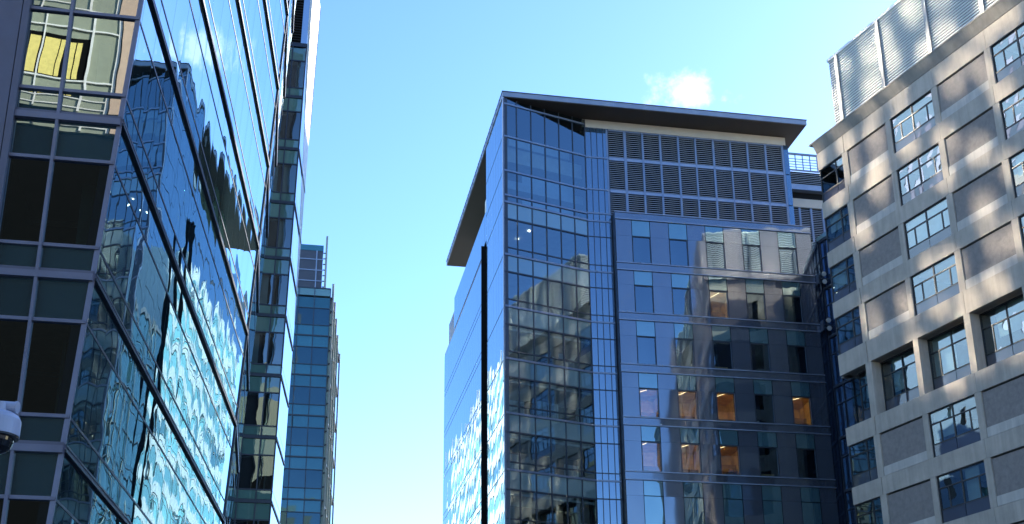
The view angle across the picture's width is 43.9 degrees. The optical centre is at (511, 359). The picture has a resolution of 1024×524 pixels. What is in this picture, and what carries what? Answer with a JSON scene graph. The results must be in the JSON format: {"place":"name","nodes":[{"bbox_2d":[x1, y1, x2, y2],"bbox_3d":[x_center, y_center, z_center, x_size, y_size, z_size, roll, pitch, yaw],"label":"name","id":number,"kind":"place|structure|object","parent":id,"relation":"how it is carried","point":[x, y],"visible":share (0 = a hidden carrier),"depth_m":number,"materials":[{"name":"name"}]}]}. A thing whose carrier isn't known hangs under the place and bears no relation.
{"place":"outdoors","nodes":[
{"label":"outdoors","id":0,"kind":"place"},
{"bbox_2d":[0,401,20,454],"bbox_3d":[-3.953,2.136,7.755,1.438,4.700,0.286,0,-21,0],"label":"security camera","id":1,"kind":"object","parent":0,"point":[10,425],"visible":1,"depth_m":8.33,"materials":[{"name":"paint"}]},
{"bbox_2d":[301,0,896,523],"label":"sky","id":2,"kind":"structure","parent":0,"point":[406,95],"materials":[{"name":"blue"}]},
{"label":"ground","id":3,"kind":"structure","parent":0,"visible":0},
{"bbox_2d":[811,232,862,523],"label":"glazed link","id":4,"kind":"object","parent":3,"relation":"on","point":[844,403],"visible":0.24,"depth_m":93.14,"materials":[{"name":"blue glass"}]},
{"bbox_2d":[815,271,827,285],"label":"floodlight bracket","id":5,"kind":"object","parent":4,"relation":"attached to","point":[824,280],"visible":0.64,"depth_m":96.44,"materials":[{"name":"metal"}]},
{"bbox_2d":[820,318,832,331],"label":"floodlight bracket","id":6,"kind":"object","parent":4,"relation":"attached to","point":[828,328],"visible":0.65,"depth_m":95.13,"materials":[{"name":"metal"}]},
{"bbox_2d":[809,0,1023,523],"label":"concrete building","id":7,"kind":"structure","parent":3,"relation":"on","point":[918,146],"depth_m":75.18,"materials":[{"name":"beige concrete"}]},
{"bbox_2d":[820,155,844,202],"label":"window","id":8,"kind":"structure","parent":7,"relation":"in","point":[831,184],"depth_m":85.83,"materials":[{"name":"black glass"}]},
{"bbox_2d":[825,205,850,251],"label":"window","id":9,"kind":"structure","parent":7,"relation":"in","point":[837,230],"depth_m":84.34,"materials":[{"name":"blue glass"}]},
{"bbox_2d":[830,255,856,302],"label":"window","id":10,"kind":"structure","parent":7,"relation":"in","point":[843,283],"depth_m":83.09,"materials":[{"name":"blue glass"}]},
{"bbox_2d":[835,306,862,354],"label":"window","id":11,"kind":"structure","parent":7,"relation":"in","point":[849,334],"depth_m":82.20,"materials":[{"name":"blue glass"}]},
{"bbox_2d":[849,437,877,486],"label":"window","id":12,"kind":"structure","parent":7,"relation":"in","point":[863,464],"depth_m":79.28,"materials":[{"name":"blue glass"}]},
{"bbox_2d":[858,370,870,420],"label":"window","id":13,"kind":"structure","parent":7,"relation":"in","point":[863,384],"depth_m":80.33,"materials":[{"name":"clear glass"}]},
{"bbox_2d":[855,497,882,523],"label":"window","id":14,"kind":"structure","parent":7,"relation":"in","point":[864,515],"depth_m":78.38,"materials":[{"name":"clear glass"}]},
{"bbox_2d":[880,347,919,410],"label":"window","id":15,"kind":"structure","parent":7,"relation":"in","point":[899,374],"depth_m":77.92,"materials":[{"name":"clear glass"}]},
{"bbox_2d":[891,91,935,152],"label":"window","id":16,"kind":"structure","parent":7,"relation":"in","point":[920,119],"depth_m":79.32,"materials":[{"name":"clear glass"}]},
{"bbox_2d":[897,144,943,204],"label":"window","id":17,"kind":"structure","parent":7,"relation":"in","point":[927,172],"depth_m":78.07,"materials":[{"name":"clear glass"}]},
{"bbox_2d":[904,197,950,259],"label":"window","id":18,"kind":"structure","parent":7,"relation":"in","point":[933,226],"depth_m":75.95,"materials":[{"name":"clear glass"}]},
{"bbox_2d":[911,253,959,314],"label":"window","id":19,"kind":"structure","parent":7,"relation":"in","point":[939,284],"depth_m":75.65,"materials":[{"name":"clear glass"}]},
{"bbox_2d":[927,322,970,389],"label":"window","id":20,"kind":"structure","parent":7,"relation":"in","point":[948,350],"depth_m":74.26,"materials":[{"name":"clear glass"}]},
{"bbox_2d":[928,395,980,456],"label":"window","id":21,"kind":"structure","parent":7,"relation":"in","point":[955,427],"depth_m":72.40,"materials":[{"name":"clear glass"}]},
{"bbox_2d":[937,460,990,522],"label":"window","id":22,"kind":"structure","parent":7,"relation":"in","point":[963,493],"depth_m":70.65,"materials":[{"name":"clear glass"}]},
{"bbox_2d":[979,294,1023,366],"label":"window","id":23,"kind":"structure","parent":7,"relation":"in","point":[1002,326],"depth_m":70.41,"materials":[{"name":"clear glass"}]},
{"bbox_2d":[991,23,1023,82],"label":"window","id":24,"kind":"structure","parent":7,"relation":"in","point":[1008,57],"depth_m":72.29,"materials":[{"name":"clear glass"}]},
{"bbox_2d":[1000,86,1023,139],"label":"window","id":25,"kind":"structure","parent":7,"relation":"in","point":[1012,111],"depth_m":71.26,"materials":[{"name":"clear glass"}]},
{"bbox_2d":[1009,149,1023,197],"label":"window","id":26,"kind":"structure","parent":7,"relation":"in","point":[1017,165],"depth_m":69.95,"materials":[{"name":"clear glass"}]},
{"bbox_2d":[1019,214,1023,245],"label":"window","id":27,"kind":"structure","parent":7,"relation":"in","point":[1021,219],"depth_m":68.97,"materials":[{"name":"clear glass"}]},
{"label":"pavement","id":28,"kind":"structure","parent":0,"visible":0},
{"bbox_2d":[0,0,295,523],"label":"leaning glass tower","id":29,"kind":"structure","parent":28,"relation":"on","point":[139,140],"depth_m":32.09,"materials":[{"name":"blue glass"}]},
{"bbox_2d":[0,499,3,523],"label":"front window pane","id":30,"kind":"structure","parent":29,"relation":"in","point":[1,500],"depth_m":26.39,"materials":[{"name":"grey glass"}]},
{"bbox_2d":[0,319,27,401],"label":"front window pane","id":31,"kind":"structure","parent":29,"relation":"in","point":[12,332],"depth_m":27.53,"materials":[{"name":"grey glass"}]},
{"bbox_2d":[0,157,49,241],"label":"front window pane","id":32,"kind":"structure","parent":29,"relation":"in","point":[26,181],"depth_m":28.82,"materials":[{"name":"grey glass"}]},
{"bbox_2d":[5,499,49,523],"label":"front window pane","id":33,"kind":"structure","parent":29,"relation":"in","point":[18,511],"depth_m":26.47,"materials":[{"name":"grey glass"}]},
{"bbox_2d":[21,10,68,87],"bbox_3d":[-11.077,-7.381,30.225,0.883,2.110,0.172,0,-21,0],"label":"front window pane","id":34,"kind":"structure","parent":29,"relation":"in","point":[47,33],"depth_m":30.22,"materials":[{"name":"yellow glass"}]},
{"bbox_2d":[20,321,80,413],"bbox_3d":[-9.964,0.173,27.612,1.112,2.110,0.001,3,-21,-10],"label":"front window pane","id":35,"kind":"structure","parent":29,"relation":"in","point":[52,350],"depth_m":27.61,"materials":[{"name":"grey glass"}]},
{"bbox_2d":[43,161,108,245],"bbox_3d":[-9.898,-3.567,29.032,1.314,2.110,0.001,3,-21,-10],"label":"front window pane","id":36,"kind":"structure","parent":29,"relation":"in","point":[77,190],"depth_m":29.02,"materials":[{"name":"grey glass"}]},
{"bbox_2d":[64,14,134,92],"bbox_3d":[-9.831,-7.307,30.451,1.516,2.110,0.001,3,-21,-10],"label":"front window pane","id":37,"kind":"structure","parent":29,"relation":"in","point":[99,47],"depth_m":30.45,"materials":[{"name":"multicoloured glass"}]},
{"bbox_2d":[231,0,320,523],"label":"glass tower","id":38,"kind":"structure","parent":28,"relation":"on","point":[258,493],"depth_m":75.59,"materials":[{"name":"glass"}]},
{"bbox_2d":[235,520,252,523],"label":"window pane","id":39,"kind":"structure","parent":38,"relation":"in","point":[237,521],"depth_m":70.07,"materials":[{"name":"black glass"}]},
{"bbox_2d":[239,455,258,488],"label":"window pane","id":40,"kind":"structure","parent":38,"relation":"in","point":[249,463],"depth_m":71.07,"materials":[{"name":"black glass"}]},
{"bbox_2d":[244,392,263,424],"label":"window pane","id":41,"kind":"structure","parent":38,"relation":"in","point":[254,404],"depth_m":72.38,"materials":[{"name":"black glass"}]},
{"bbox_2d":[251,332,268,362],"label":"window pane","id":42,"kind":"structure","parent":38,"relation":"in","point":[259,355],"depth_m":73.70,"materials":[{"name":"clear glass"}]},
{"bbox_2d":[254,521,268,523],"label":"window pane","id":43,"kind":"structure","parent":38,"relation":"in","point":[255,522],"depth_m":70.22,"materials":[{"name":"clear glass"}]},
{"bbox_2d":[257,456,273,488],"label":"window pane","id":44,"kind":"structure","parent":38,"relation":"in","point":[265,462],"depth_m":71.24,"materials":[{"name":"clear glass"}]},
{"bbox_2d":[259,274,273,303],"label":"window pane","id":45,"kind":"structure","parent":38,"relation":"in","point":[267,279],"depth_m":75.03,"materials":[{"name":"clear glass"}]},
{"bbox_2d":[262,393,278,425],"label":"window pane","id":46,"kind":"structure","parent":38,"relation":"in","point":[271,400],"depth_m":72.56,"materials":[{"name":"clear glass"}]},
{"bbox_2d":[266,218,277,246],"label":"window pane","id":47,"kind":"structure","parent":38,"relation":"in","point":[273,222],"depth_m":76.36,"materials":[{"name":"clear glass"}]},
{"bbox_2d":[267,333,282,363],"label":"window pane","id":48,"kind":"structure","parent":38,"relation":"in","point":[276,339],"depth_m":73.86,"materials":[{"name":"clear glass"}]},
{"bbox_2d":[273,164,282,191],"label":"window pane","id":49,"kind":"structure","parent":38,"relation":"in","point":[278,170],"depth_m":77.67,"materials":[{"name":"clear glass"}]},
{"bbox_2d":[272,275,287,304],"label":"window pane","id":50,"kind":"structure","parent":38,"relation":"in","point":[280,281],"depth_m":75.19,"materials":[{"name":"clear glass"}]},
{"bbox_2d":[279,111,286,137],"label":"window pane","id":51,"kind":"structure","parent":38,"relation":"in","point":[284,114],"depth_m":78.99,"materials":[{"name":"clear glass"}]},
{"bbox_2d":[277,219,291,247],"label":"window pane","id":52,"kind":"structure","parent":38,"relation":"in","point":[285,225],"depth_m":76.49,"materials":[{"name":"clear glass"}]},
{"bbox_2d":[286,61,290,85],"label":"window pane","id":53,"kind":"structure","parent":38,"relation":"in","point":[289,63],"depth_m":80.31,"materials":[{"name":"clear glass"}]},
{"bbox_2d":[282,164,296,192],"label":"window pane","id":54,"kind":"structure","parent":38,"relation":"in","point":[289,172],"depth_m":77.81,"materials":[{"name":"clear glass"}]},
{"bbox_2d":[286,112,300,138],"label":"window pane","id":55,"kind":"structure","parent":38,"relation":"in","point":[293,123],"depth_m":79.13,"materials":[{"name":"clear glass"}]},
{"bbox_2d":[290,61,304,87],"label":"window pane","id":56,"kind":"structure","parent":38,"relation":"in","point":[297,74],"depth_m":80.43,"materials":[{"name":"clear glass"}]},
{"bbox_2d":[280,236,339,523],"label":"finned tower","id":57,"kind":"structure","parent":28,"relation":"on","point":[309,467],"depth_m":109.28,"materials":[{"name":"blue glass"}]},
{"bbox_2d":[280,512,285,523],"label":"window pane","id":58,"kind":"structure","parent":57,"relation":"in","point":[282,514],"depth_m":104.62,"materials":[{"name":"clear glass"}]},
{"bbox_2d":[282,469,288,486],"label":"window pane","id":59,"kind":"structure","parent":57,"relation":"in","point":[286,471],"depth_m":105.83,"materials":[{"name":"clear glass"}]},
{"bbox_2d":[286,427,290,443],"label":"window pane","id":60,"kind":"structure","parent":57,"relation":"in","point":[288,434],"depth_m":107.13,"materials":[{"name":"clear glass"}]},
{"bbox_2d":[289,386,292,402],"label":"window pane","id":61,"kind":"structure","parent":57,"relation":"in","point":[291,387],"depth_m":108.39,"materials":[{"name":"blue glass"}]},
{"bbox_2d":[292,346,295,362],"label":"window pane","id":62,"kind":"structure","parent":57,"relation":"in","point":[293,352],"depth_m":109.67,"materials":[{"name":"blue glass"}]},
{"bbox_2d":[287,512,302,523],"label":"window pane","id":63,"kind":"structure","parent":57,"relation":"in","point":[292,517],"depth_m":104.80,"materials":[{"name":"blue glass"}]},
{"bbox_2d":[289,469,304,486],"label":"window pane","id":64,"kind":"structure","parent":57,"relation":"in","point":[296,477],"depth_m":105.98,"materials":[{"name":"blue glass"}]},
{"bbox_2d":[291,427,307,444],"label":"window pane","id":65,"kind":"structure","parent":57,"relation":"in","point":[299,435],"depth_m":107.26,"materials":[{"name":"blue glass"}]},
{"bbox_2d":[293,386,309,403],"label":"window pane","id":66,"kind":"structure","parent":57,"relation":"in","point":[301,394],"depth_m":108.55,"materials":[{"name":"blue glass"}]},
{"bbox_2d":[296,346,311,363],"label":"window pane","id":67,"kind":"structure","parent":57,"relation":"in","point":[303,354],"depth_m":109.83,"materials":[{"name":"blue glass"}]},
{"bbox_2d":[298,307,313,323],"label":"window pane","id":68,"kind":"structure","parent":57,"relation":"in","point":[305,315],"depth_m":111.12,"materials":[{"name":"blue glass"}]},
{"bbox_2d":[304,513,319,523],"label":"window pane","id":69,"kind":"structure","parent":57,"relation":"in","point":[309,518],"depth_m":105.06,"materials":[{"name":"blue glass"}]},
{"bbox_2d":[305,470,321,487],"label":"window pane","id":70,"kind":"structure","parent":57,"relation":"in","point":[313,478],"depth_m":106.24,"materials":[{"name":"blue glass"}]},
{"bbox_2d":[308,428,323,445],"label":"window pane","id":71,"kind":"structure","parent":57,"relation":"in","point":[315,436],"depth_m":107.52,"materials":[{"name":"blue glass"}]},
{"bbox_2d":[310,387,325,404],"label":"window pane","id":72,"kind":"structure","parent":57,"relation":"in","point":[317,395],"depth_m":108.82,"materials":[{"name":"blue glass"}]},
{"bbox_2d":[312,347,327,364],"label":"window pane","id":73,"kind":"structure","parent":57,"relation":"in","point":[319,355],"depth_m":110.10,"materials":[{"name":"blue glass"}]},
{"bbox_2d":[314,308,328,324],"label":"window pane","id":74,"kind":"structure","parent":57,"relation":"in","point":[321,316],"depth_m":111.37,"materials":[{"name":"blue glass"}]},
{"bbox_2d":[443,90,839,523],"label":"office building","id":75,"kind":"structure","parent":28,"relation":"on","point":[634,332],"depth_m":94.37,"materials":[{"name":"blue glass"}]},
{"bbox_2d":[619,388,658,442],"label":"block window","id":76,"kind":"structure","parent":75,"relation":"in","point":[649,401],"depth_m":90.92,"materials":[{"name":"blue glass"}]},
{"bbox_2d":[621,441,661,494],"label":"block window","id":77,"kind":"structure","parent":75,"relation":"in","point":[651,451],"depth_m":89.51,"materials":[{"name":"blue glass"}]},
{"bbox_2d":[632,236,651,262],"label":"block window","id":78,"kind":"structure","parent":75,"relation":"in","point":[641,245],"depth_m":95.14,"materials":[{"name":"blue glass"}]},
{"bbox_2d":[634,285,653,312],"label":"block window","id":79,"kind":"structure","parent":75,"relation":"in","point":[644,302],"depth_m":93.74,"materials":[{"name":"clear glass"}]},
{"bbox_2d":[637,336,656,364],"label":"block window","id":80,"kind":"structure","parent":75,"relation":"in","point":[646,345],"depth_m":92.31,"materials":[{"name":"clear glass"}]},
{"bbox_2d":[644,496,663,523],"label":"block window","id":81,"kind":"structure","parent":75,"relation":"in","point":[654,507],"depth_m":88.10,"materials":[{"name":"clear glass"}]},
{"bbox_2d":[669,239,688,265],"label":"block window","id":82,"kind":"structure","parent":75,"relation":"in","point":[678,248],"depth_m":95.63,"materials":[{"name":"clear glass"}]},
{"bbox_2d":[672,287,691,315],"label":"block window","id":83,"kind":"structure","parent":75,"relation":"in","point":[681,297],"depth_m":94.24,"materials":[{"name":"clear glass"}]},
{"bbox_2d":[675,338,694,366],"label":"block window","id":84,"kind":"structure","parent":75,"relation":"in","point":[684,348],"depth_m":92.80,"materials":[{"name":"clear glass"}]},
{"bbox_2d":[678,390,697,418],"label":"block window","id":85,"kind":"structure","parent":75,"relation":"in","point":[687,399],"depth_m":91.41,"materials":[{"name":"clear glass"}]},
{"bbox_2d":[681,443,701,472],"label":"block window","id":86,"kind":"structure","parent":75,"relation":"in","point":[690,452],"depth_m":90.01,"materials":[{"name":"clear glass"}]},
{"bbox_2d":[684,498,703,523],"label":"block window","id":87,"kind":"structure","parent":75,"relation":"in","point":[694,510],"depth_m":88.64,"materials":[{"name":"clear glass"}]},
{"bbox_2d":[706,242,725,268],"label":"block window","id":88,"kind":"structure","parent":75,"relation":"in","point":[715,252],"depth_m":96.15,"materials":[{"name":"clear glass"}]},
{"bbox_2d":[709,290,728,317],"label":"block window","id":89,"kind":"structure","parent":75,"relation":"in","point":[719,307],"depth_m":94.75,"materials":[{"name":"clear glass"}]},
{"bbox_2d":[713,341,732,368],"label":"block window","id":90,"kind":"structure","parent":75,"relation":"in","point":[722,350],"depth_m":93.33,"materials":[{"name":"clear glass"}]},
{"bbox_2d":[716,392,736,420],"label":"block window","id":91,"kind":"structure","parent":75,"relation":"in","point":[726,404],"depth_m":91.92,"materials":[{"name":"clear glass"}]},
{"bbox_2d":[720,445,740,474],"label":"block window","id":92,"kind":"structure","parent":75,"relation":"in","point":[729,454],"depth_m":90.52,"materials":[{"name":"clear glass"}]},
{"bbox_2d":[723,499,743,523],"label":"block window","id":93,"kind":"structure","parent":75,"relation":"in","point":[733,509],"depth_m":89.16,"materials":[{"name":"clear glass"}]},
{"bbox_2d":[742,244,761,270],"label":"block window","id":94,"kind":"structure","parent":75,"relation":"in","point":[751,253],"depth_m":96.66,"materials":[{"name":"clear glass"}]},
{"bbox_2d":[746,293,766,319],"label":"block window","id":95,"kind":"structure","parent":75,"relation":"in","point":[756,308],"depth_m":95.26,"materials":[{"name":"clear glass"}]},
{"bbox_2d":[750,343,770,370],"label":"block window","id":96,"kind":"structure","parent":75,"relation":"in","point":[760,356],"depth_m":93.83,"materials":[{"name":"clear glass"}]},
{"bbox_2d":[754,394,774,422],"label":"block window","id":97,"kind":"structure","parent":75,"relation":"in","point":[764,404],"depth_m":92.44,"materials":[{"name":"black glass"}]},
{"bbox_2d":[758,447,779,476],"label":"block window","id":98,"kind":"structure","parent":75,"relation":"in","point":[768,456],"depth_m":91.03,"materials":[{"name":"black glass"}]},
{"bbox_2d":[763,501,782,523],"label":"block window","id":99,"kind":"structure","parent":75,"relation":"in","point":[773,514],"depth_m":89.68,"materials":[{"name":"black glass"}]},
{"bbox_2d":[778,247,798,273],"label":"block window","id":100,"kind":"structure","parent":75,"relation":"in","point":[787,256],"depth_m":97.16,"materials":[{"name":"grey glass"}]},
{"bbox_2d":[783,295,802,322],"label":"block window","id":101,"kind":"structure","parent":75,"relation":"in","point":[792,304],"depth_m":95.77,"materials":[{"name":"black glass"}]},
{"bbox_2d":[787,345,807,373],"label":"block window","id":102,"kind":"structure","parent":75,"relation":"in","point":[797,357],"depth_m":94.33,"materials":[{"name":"black glass"}]},
{"bbox_2d":[792,396,812,424],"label":"block window","id":103,"kind":"structure","parent":75,"relation":"in","point":[802,410],"depth_m":92.94,"materials":[{"name":"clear glass"}]},
{"bbox_2d":[797,448,817,477],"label":"block window","id":104,"kind":"structure","parent":75,"relation":"in","point":[807,462],"depth_m":91.54,"materials":[{"name":"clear glass"}]},
{"bbox_2d":[802,502,821,523],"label":"block window","id":105,"kind":"structure","parent":75,"relation":"in","point":[811,511],"depth_m":90.21,"materials":[{"name":"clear glass"}]}
]}

